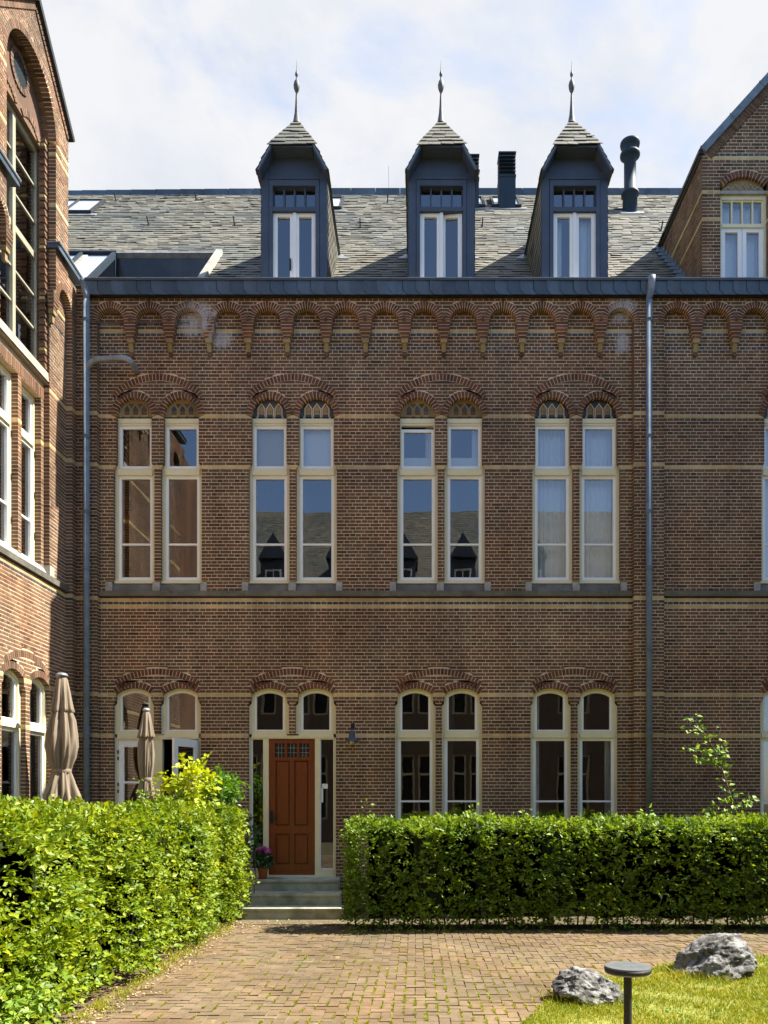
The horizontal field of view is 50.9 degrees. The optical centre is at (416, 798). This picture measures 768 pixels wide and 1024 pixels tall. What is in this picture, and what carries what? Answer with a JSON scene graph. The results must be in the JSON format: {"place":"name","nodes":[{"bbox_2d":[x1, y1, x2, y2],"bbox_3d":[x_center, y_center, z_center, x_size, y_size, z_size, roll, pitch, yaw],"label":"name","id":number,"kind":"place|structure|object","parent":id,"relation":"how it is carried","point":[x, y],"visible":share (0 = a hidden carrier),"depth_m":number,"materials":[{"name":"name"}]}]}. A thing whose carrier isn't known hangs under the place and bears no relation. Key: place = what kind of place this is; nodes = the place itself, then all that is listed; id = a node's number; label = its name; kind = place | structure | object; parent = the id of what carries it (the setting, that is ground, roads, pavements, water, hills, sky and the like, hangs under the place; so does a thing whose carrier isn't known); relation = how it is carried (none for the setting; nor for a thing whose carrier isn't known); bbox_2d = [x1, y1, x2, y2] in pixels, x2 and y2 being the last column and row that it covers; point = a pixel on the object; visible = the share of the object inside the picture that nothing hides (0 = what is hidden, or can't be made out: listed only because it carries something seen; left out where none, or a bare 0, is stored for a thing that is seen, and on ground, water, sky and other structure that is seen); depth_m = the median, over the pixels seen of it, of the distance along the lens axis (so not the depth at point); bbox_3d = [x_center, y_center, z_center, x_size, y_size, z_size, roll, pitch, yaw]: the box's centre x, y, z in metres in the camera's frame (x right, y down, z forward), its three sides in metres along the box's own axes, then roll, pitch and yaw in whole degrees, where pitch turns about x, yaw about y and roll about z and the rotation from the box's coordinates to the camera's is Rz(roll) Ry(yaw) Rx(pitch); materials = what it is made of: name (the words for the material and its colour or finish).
{"place":"outdoors","nodes":[
{"label":"outdoors","id":0,"kind":"place"},
{"bbox_2d":[160,792,201,805],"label":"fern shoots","id":1,"kind":"object","parent":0,"point":[179,796],"visible":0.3,"depth_m":11.95,"materials":[{"name":"green plant"}]},
{"bbox_2d":[240,808,261,904],"bbox_3d":[-2.735,1.029,13.091,0.532,1.784,0.545,0,0,0],"label":"dark shrub","id":2,"kind":"object","parent":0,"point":[253,840],"visible":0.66,"depth_m":13.11,"materials":[{"name":"green plant"}]},
{"bbox_2d":[22,920,767,1023],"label":"pavement","id":3,"kind":"structure","parent":0,"point":[189,1001],"depth_m":8.81,"materials":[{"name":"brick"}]},
{"bbox_2d":[0,939,60,1023],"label":"bush","id":4,"kind":"object","parent":3,"relation":"on","point":[33,1009],"visible":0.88,"depth_m":6.01,"materials":[{"name":"green plant"}]},
{"bbox_2d":[0,884,92,1014],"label":"bush","id":5,"kind":"object","parent":3,"relation":"on","point":[55,940],"visible":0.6,"depth_m":6.37,"materials":[{"name":"green plant"}]},
{"bbox_2d":[0,792,259,1023],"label":"hornbeam hedge","id":6,"kind":"object","parent":3,"relation":"on","point":[141,878],"visible":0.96,"depth_m":8.06,"materials":[{"name":"green plant"}]},
{"bbox_2d":[133,778,154,801],"bbox_3d":[-4.042,0.806,11.955,0.279,2.230,0.311,0,0,42],"label":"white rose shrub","id":7,"kind":"object","parent":3,"relation":"on","point":[145,793],"visible":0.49,"depth_m":11.95,"materials":[{"name":"green plant"}]},
{"bbox_2d":[152,751,222,819],"bbox_3d":[-3.430,0.602,12.128,1.083,2.638,0.892,0,0,0],"label":"golden shrub","id":8,"kind":"object","parent":3,"relation":"on","point":[178,786],"visible":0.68,"depth_m":12.05,"materials":[{"name":"yellow plant"}]},
{"bbox_2d":[202,763,251,922],"bbox_3d":[-2.986,0.683,12.526,0.750,2.476,0.734,0,0,-31],"label":"green shrub","id":9,"kind":"object","parent":3,"relation":"on","point":[232,783],"visible":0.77,"depth_m":12.47,"materials":[{"name":"green plant"}]},
{"bbox_2d":[234,877,344,919],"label":"front steps","id":10,"kind":"structure","parent":3,"relation":"on","point":[295,898],"depth_m":13.11,"materials":[{"name":"stone"}]},
{"bbox_2d":[251,846,275,878],"bbox_3d":[-2.591,1.074,13.642,0.460,0.561,0.421,0,0,37],"label":"potted plant","id":11,"kind":"object","parent":10,"relation":"on","point":[268,861],"visible":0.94,"depth_m":13.56,"materials":[{"name":"green plant"}]},
{"bbox_2d":[236,920,358,925],"bbox_3d":[-1.825,1.930,12.498,1.850,0.040,0.495,0,0,0],"label":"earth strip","id":12,"kind":"object","parent":3,"relation":"on","point":[299,923],"visible":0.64,"depth_m":12.44,"materials":[{"name":"brown soil"}]},
{"bbox_2d":[52,922,760,1023],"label":"edge weeds","id":13,"kind":"object","parent":3,"relation":"on","point":[132,982],"visible":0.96,"depth_m":9.45,"materials":[{"name":"green plant"}]},
{"bbox_2d":[68,919,767,1023],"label":"dry leaves","id":14,"kind":"object","parent":3,"relation":"on","point":[214,937],"visible":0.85,"depth_m":10.32,"materials":[{"name":"brown plant"}]},
{"bbox_2d":[355,911,767,932],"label":"hedge bed","id":15,"kind":"object","parent":3,"relation":"on","point":[580,928],"visible":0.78,"depth_m":12.09,"materials":[{"name":"soil"}]},
{"bbox_2d":[338,809,767,932],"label":"beech hedge","id":16,"kind":"object","parent":15,"relation":"on","point":[696,867],"visible":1,"depth_m":11.72,"materials":[{"name":"green plant"}]},
{"bbox_2d":[466,802,478,842],"bbox_3d":[0.830,0.385,11.895,0.154,0.671,0.242,0,0,-42],"label":"hedge shoot","id":17,"kind":"object","parent":16,"relation":"attached to","point":[468,811],"visible":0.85,"depth_m":11.92,"materials":[{"name":"green plant"}]},
{"bbox_2d":[635,803,655,825],"bbox_3d":[3.377,0.389,11.914,0.274,0.663,0.285,0,0,31],"label":"hedge shoot","id":18,"kind":"object","parent":16,"relation":"attached to","point":[640,812],"visible":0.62,"depth_m":11.92,"materials":[{"name":"green plant"}]},
{"bbox_2d":[680,713,759,923],"bbox_3d":[4.650,0.300,12.340,1.220,3.241,0.350,0,0,0],"label":"sapling","id":19,"kind":"object","parent":15,"relation":"on","point":[716,762],"visible":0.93,"depth_m":12.36,"materials":[{"name":"green plant"}]},
{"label":"terrace","id":20,"kind":"structure","parent":3,"relation":"on","visible":0},
{"bbox_2d":[43,673,83,806],"bbox_3d":[-5.337,-0.247,12.104,0.662,3.293,0.646,0,0,23],"label":"closed parasol","id":21,"kind":"object","parent":20,"relation":"on","point":[61,745],"visible":0.88,"depth_m":11.99,"materials":[{"name":"brown fabric"}]},
{"bbox_2d":[136,708,154,800],"bbox_3d":[-4.109,0.009,12.270,0.560,2.781,0.560,0,0,0],"label":"closed parasol","id":22,"kind":"object","parent":20,"relation":"on","point":[145,749],"visible":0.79,"depth_m":12.21,"materials":[{"name":"brown fabric"}]},
{"bbox_2d":[26,60,767,909],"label":"brick building","id":23,"kind":"structure","parent":0,"point":[440,480],"depth_m":13.87,"materials":[{"name":"brown brick"}]},
{"bbox_2d":[114,419,154,583],"bbox_3d":[-4.855,-5.146,13.977,0.723,2.857,0.125,0,0,0],"label":"window","id":24,"kind":"structure","parent":23,"relation":"in","point":[122,472],"depth_m":13.96,"materials":[{"name":"beige paint"}]},
{"bbox_2d":[115,688,153,737],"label":"window","id":25,"kind":"structure","parent":23,"relation":"in","point":[120,732],"depth_m":13.95,"materials":[{"name":"beige paint"}]},
{"bbox_2d":[117,739,153,804],"bbox_3d":[-4.850,0.144,13.976,0.636,2.343,0.079,0,0,0],"label":"garden door","id":26,"kind":"structure","parent":23,"relation":"in","point":[123,743],"depth_m":13.97,"materials":[{"name":"white paint"}]},
{"bbox_2d":[161,688,200,737],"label":"window","id":27,"kind":"structure","parent":23,"relation":"in","point":[165,708],"depth_m":13.95,"materials":[{"name":"beige paint"}]},
{"bbox_2d":[161,419,201,583],"bbox_3d":[-4.042,-5.146,13.977,0.723,2.857,0.125,0,0,0],"label":"window","id":28,"kind":"structure","parent":23,"relation":"in","point":[169,472],"depth_m":13.96,"materials":[{"name":"beige paint"}]},
{"bbox_2d":[172,738,198,796],"bbox_3d":[-3.905,0.153,13.658,0.045,2.323,0.620,0,0,24],"label":"garden door","id":29,"kind":"structure","parent":23,"relation":"in","point":[176,742],"depth_m":13.54,"materials":[{"name":"white paint"}]},
{"bbox_2d":[249,419,289,583],"bbox_3d":[-2.530,-5.146,14.008,0.723,2.857,0.187,0,0,0],"label":"window","id":30,"kind":"structure","parent":23,"relation":"in","point":[269,436],"depth_m":13.96,"materials":[{"name":"beige paint"}]},
{"bbox_2d":[249,688,290,737],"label":"window","id":31,"kind":"structure","parent":23,"relation":"in","point":[253,731],"depth_m":13.95,"materials":[{"name":"beige paint"}]},
{"bbox_2d":[269,739,314,874],"bbox_3d":[-2.152,0.140,13.959,0.800,2.356,0.133,0,0,0],"label":"door","id":32,"kind":"structure","parent":23,"relation":"in","point":[291,761],"depth_m":13.96,"materials":[{"name":"brown wood"}]},
{"bbox_2d":[296,688,335,737],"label":"window","id":33,"kind":"structure","parent":23,"relation":"in","point":[300,731],"depth_m":13.95,"materials":[{"name":"beige paint"}]},
{"bbox_2d":[296,419,336,583],"bbox_3d":[-1.717,-5.146,14.008,0.723,2.857,0.187,0,0,0],"label":"window","id":34,"kind":"structure","parent":23,"relation":"in","point":[316,436],"depth_m":13.96,"materials":[{"name":"beige paint"}]},
{"bbox_2d":[345,723,358,744],"bbox_3d":[-1.094,-1.108,13.741,0.236,0.378,0.258,0,0,0],"label":"wall lamp","id":35,"kind":"object","parent":23,"relation":"attached to","point":[351,739],"visible":1,"depth_m":13.69,"materials":[{"name":"grey metal"}]},
{"bbox_2d":[395,688,435,828],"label":"window","id":36,"kind":"structure","parent":23,"relation":"in","point":[430,734],"depth_m":13.95,"materials":[{"name":"beige paint"}]},
{"bbox_2d":[397,419,437,583],"bbox_3d":[0.023,-5.146,14.152,0.723,2.857,0.475,0,0,0],"label":"window","id":37,"kind":"structure","parent":23,"relation":"in","point":[409,468],"depth_m":13.96,"materials":[{"name":"beige paint"}]},
{"bbox_2d":[442,688,481,828],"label":"window","id":38,"kind":"structure","parent":23,"relation":"in","point":[447,735],"depth_m":13.95,"materials":[{"name":"beige paint"}]},
{"bbox_2d":[444,419,484,583],"bbox_3d":[0.835,-5.146,14.025,0.723,2.857,0.220,0,0,0],"label":"window","id":39,"kind":"structure","parent":23,"relation":"in","point":[472,468],"depth_m":13.96,"materials":[{"name":"beige paint"}]},
{"bbox_2d":[530,688,570,826],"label":"window","id":40,"kind":"structure","parent":23,"relation":"in","point":[537,735],"depth_m":13.96,"materials":[{"name":"beige paint"}]},
{"bbox_2d":[532,419,572,583],"bbox_3d":[2.347,-5.146,14.047,0.723,2.857,0.265,0,0,0],"label":"window","id":41,"kind":"structure","parent":23,"relation":"in","point":[551,472],"depth_m":14.14,"materials":[{"name":"grey glass"}]},
{"bbox_2d":[577,688,616,827],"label":"window","id":42,"kind":"structure","parent":23,"relation":"in","point":[609,736],"depth_m":13.96,"materials":[{"name":"beige paint"}]},
{"bbox_2d":[579,419,619,583],"bbox_3d":[3.160,-5.146,14.047,0.723,2.857,0.264,0,0,0],"label":"window","id":43,"kind":"structure","parent":23,"relation":"in","point":[599,470],"depth_m":14.15,"materials":[{"name":"beige paint"}]},
{"bbox_2d":[720,196,765,276],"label":"window","id":44,"kind":"structure","parent":23,"relation":"in","point":[742,237],"depth_m":13.97,"materials":[{"name":"beige paint"}]},
{"bbox_2d":[760,419,767,583],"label":"window","id":45,"kind":"structure","parent":23,"relation":"in","point":[764,472],"depth_m":13.97,"materials":[{"name":"beige paint"}]},
{"bbox_2d":[760,691,767,828],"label":"window","id":46,"kind":"structure","parent":23,"relation":"in","point":[763,733],"depth_m":13.95,"materials":[{"name":"beige paint"}]},
{"bbox_2d":[41,0,767,191],"label":"sky","id":47,"kind":"structure","parent":0,"point":[159,94],"materials":[{"name":"white"}]},
{"bbox_2d":[345,910,759,919],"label":"ground","id":48,"kind":"structure","parent":0,"point":[364,910],"depth_m":13.57,"materials":[{"name":"soil"}]},
{"bbox_2d":[0,0,82,834],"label":"brick wing","id":49,"kind":"structure","parent":48,"relation":"on","point":[37,498],"depth_m":12.89,"materials":[{"name":"brown brick"}]},
{"bbox_2d":[0,362,10,546],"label":"window","id":50,"kind":"structure","parent":49,"relation":"in","point":[5,413],"depth_m":12.04,"materials":[{"name":"beige paint"}]},
{"bbox_2d":[1,669,20,800],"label":"window","id":51,"kind":"structure","parent":49,"relation":"in","point":[13,724],"depth_m":12.08,"materials":[{"name":"beige paint"}]},
{"bbox_2d":[0,99,37,360],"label":"window","id":52,"kind":"structure","parent":49,"relation":"in","point":[13,121],"depth_m":12.41,"materials":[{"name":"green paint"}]},
{"bbox_2d":[21,385,34,561],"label":"window","id":53,"kind":"structure","parent":49,"relation":"in","point":[28,436],"depth_m":12.78,"materials":[{"name":"beige paint"}]},
{"bbox_2d":[30,678,45,803],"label":"window","id":54,"kind":"structure","parent":49,"relation":"in","point":[38,729],"depth_m":12.93,"materials":[{"name":"beige paint"}]},
{"bbox_2d":[519,951,767,1023],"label":"lawn","id":55,"kind":"structure","parent":0,"point":[671,1006],"depth_m":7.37,"materials":[{"name":"green plant"}]},
{"bbox_2d":[551,966,623,1006],"bbox_3d":[1.626,1.805,7.614,0.698,0.400,0.533,0,0,0],"label":"boulder","id":56,"kind":"object","parent":55,"relation":"on","point":[577,983],"visible":0.79,"depth_m":7.50,"materials":[{"name":"grey stone"}]},
{"bbox_2d":[604,961,651,1023],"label":"bollard light","id":57,"kind":"object","parent":55,"relation":"on","point":[628,971],"visible":1,"depth_m":5.30,"materials":[{"name":"metal"}]},
{"bbox_2d":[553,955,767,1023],"bbox_3d":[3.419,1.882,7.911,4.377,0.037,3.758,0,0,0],"label":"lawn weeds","id":58,"kind":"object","parent":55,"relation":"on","point":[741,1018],"visible":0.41,"depth_m":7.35,"materials":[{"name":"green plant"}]},
{"bbox_2d":[672,933,757,981],"bbox_3d":[3.207,1.750,8.749,0.922,0.581,0.741,0,0,0],"label":"boulder","id":59,"kind":"object","parent":55,"relation":"on","point":[724,954],"visible":0.76,"depth_m":8.56,"materials":[{"name":"grey stone"}]}
]}

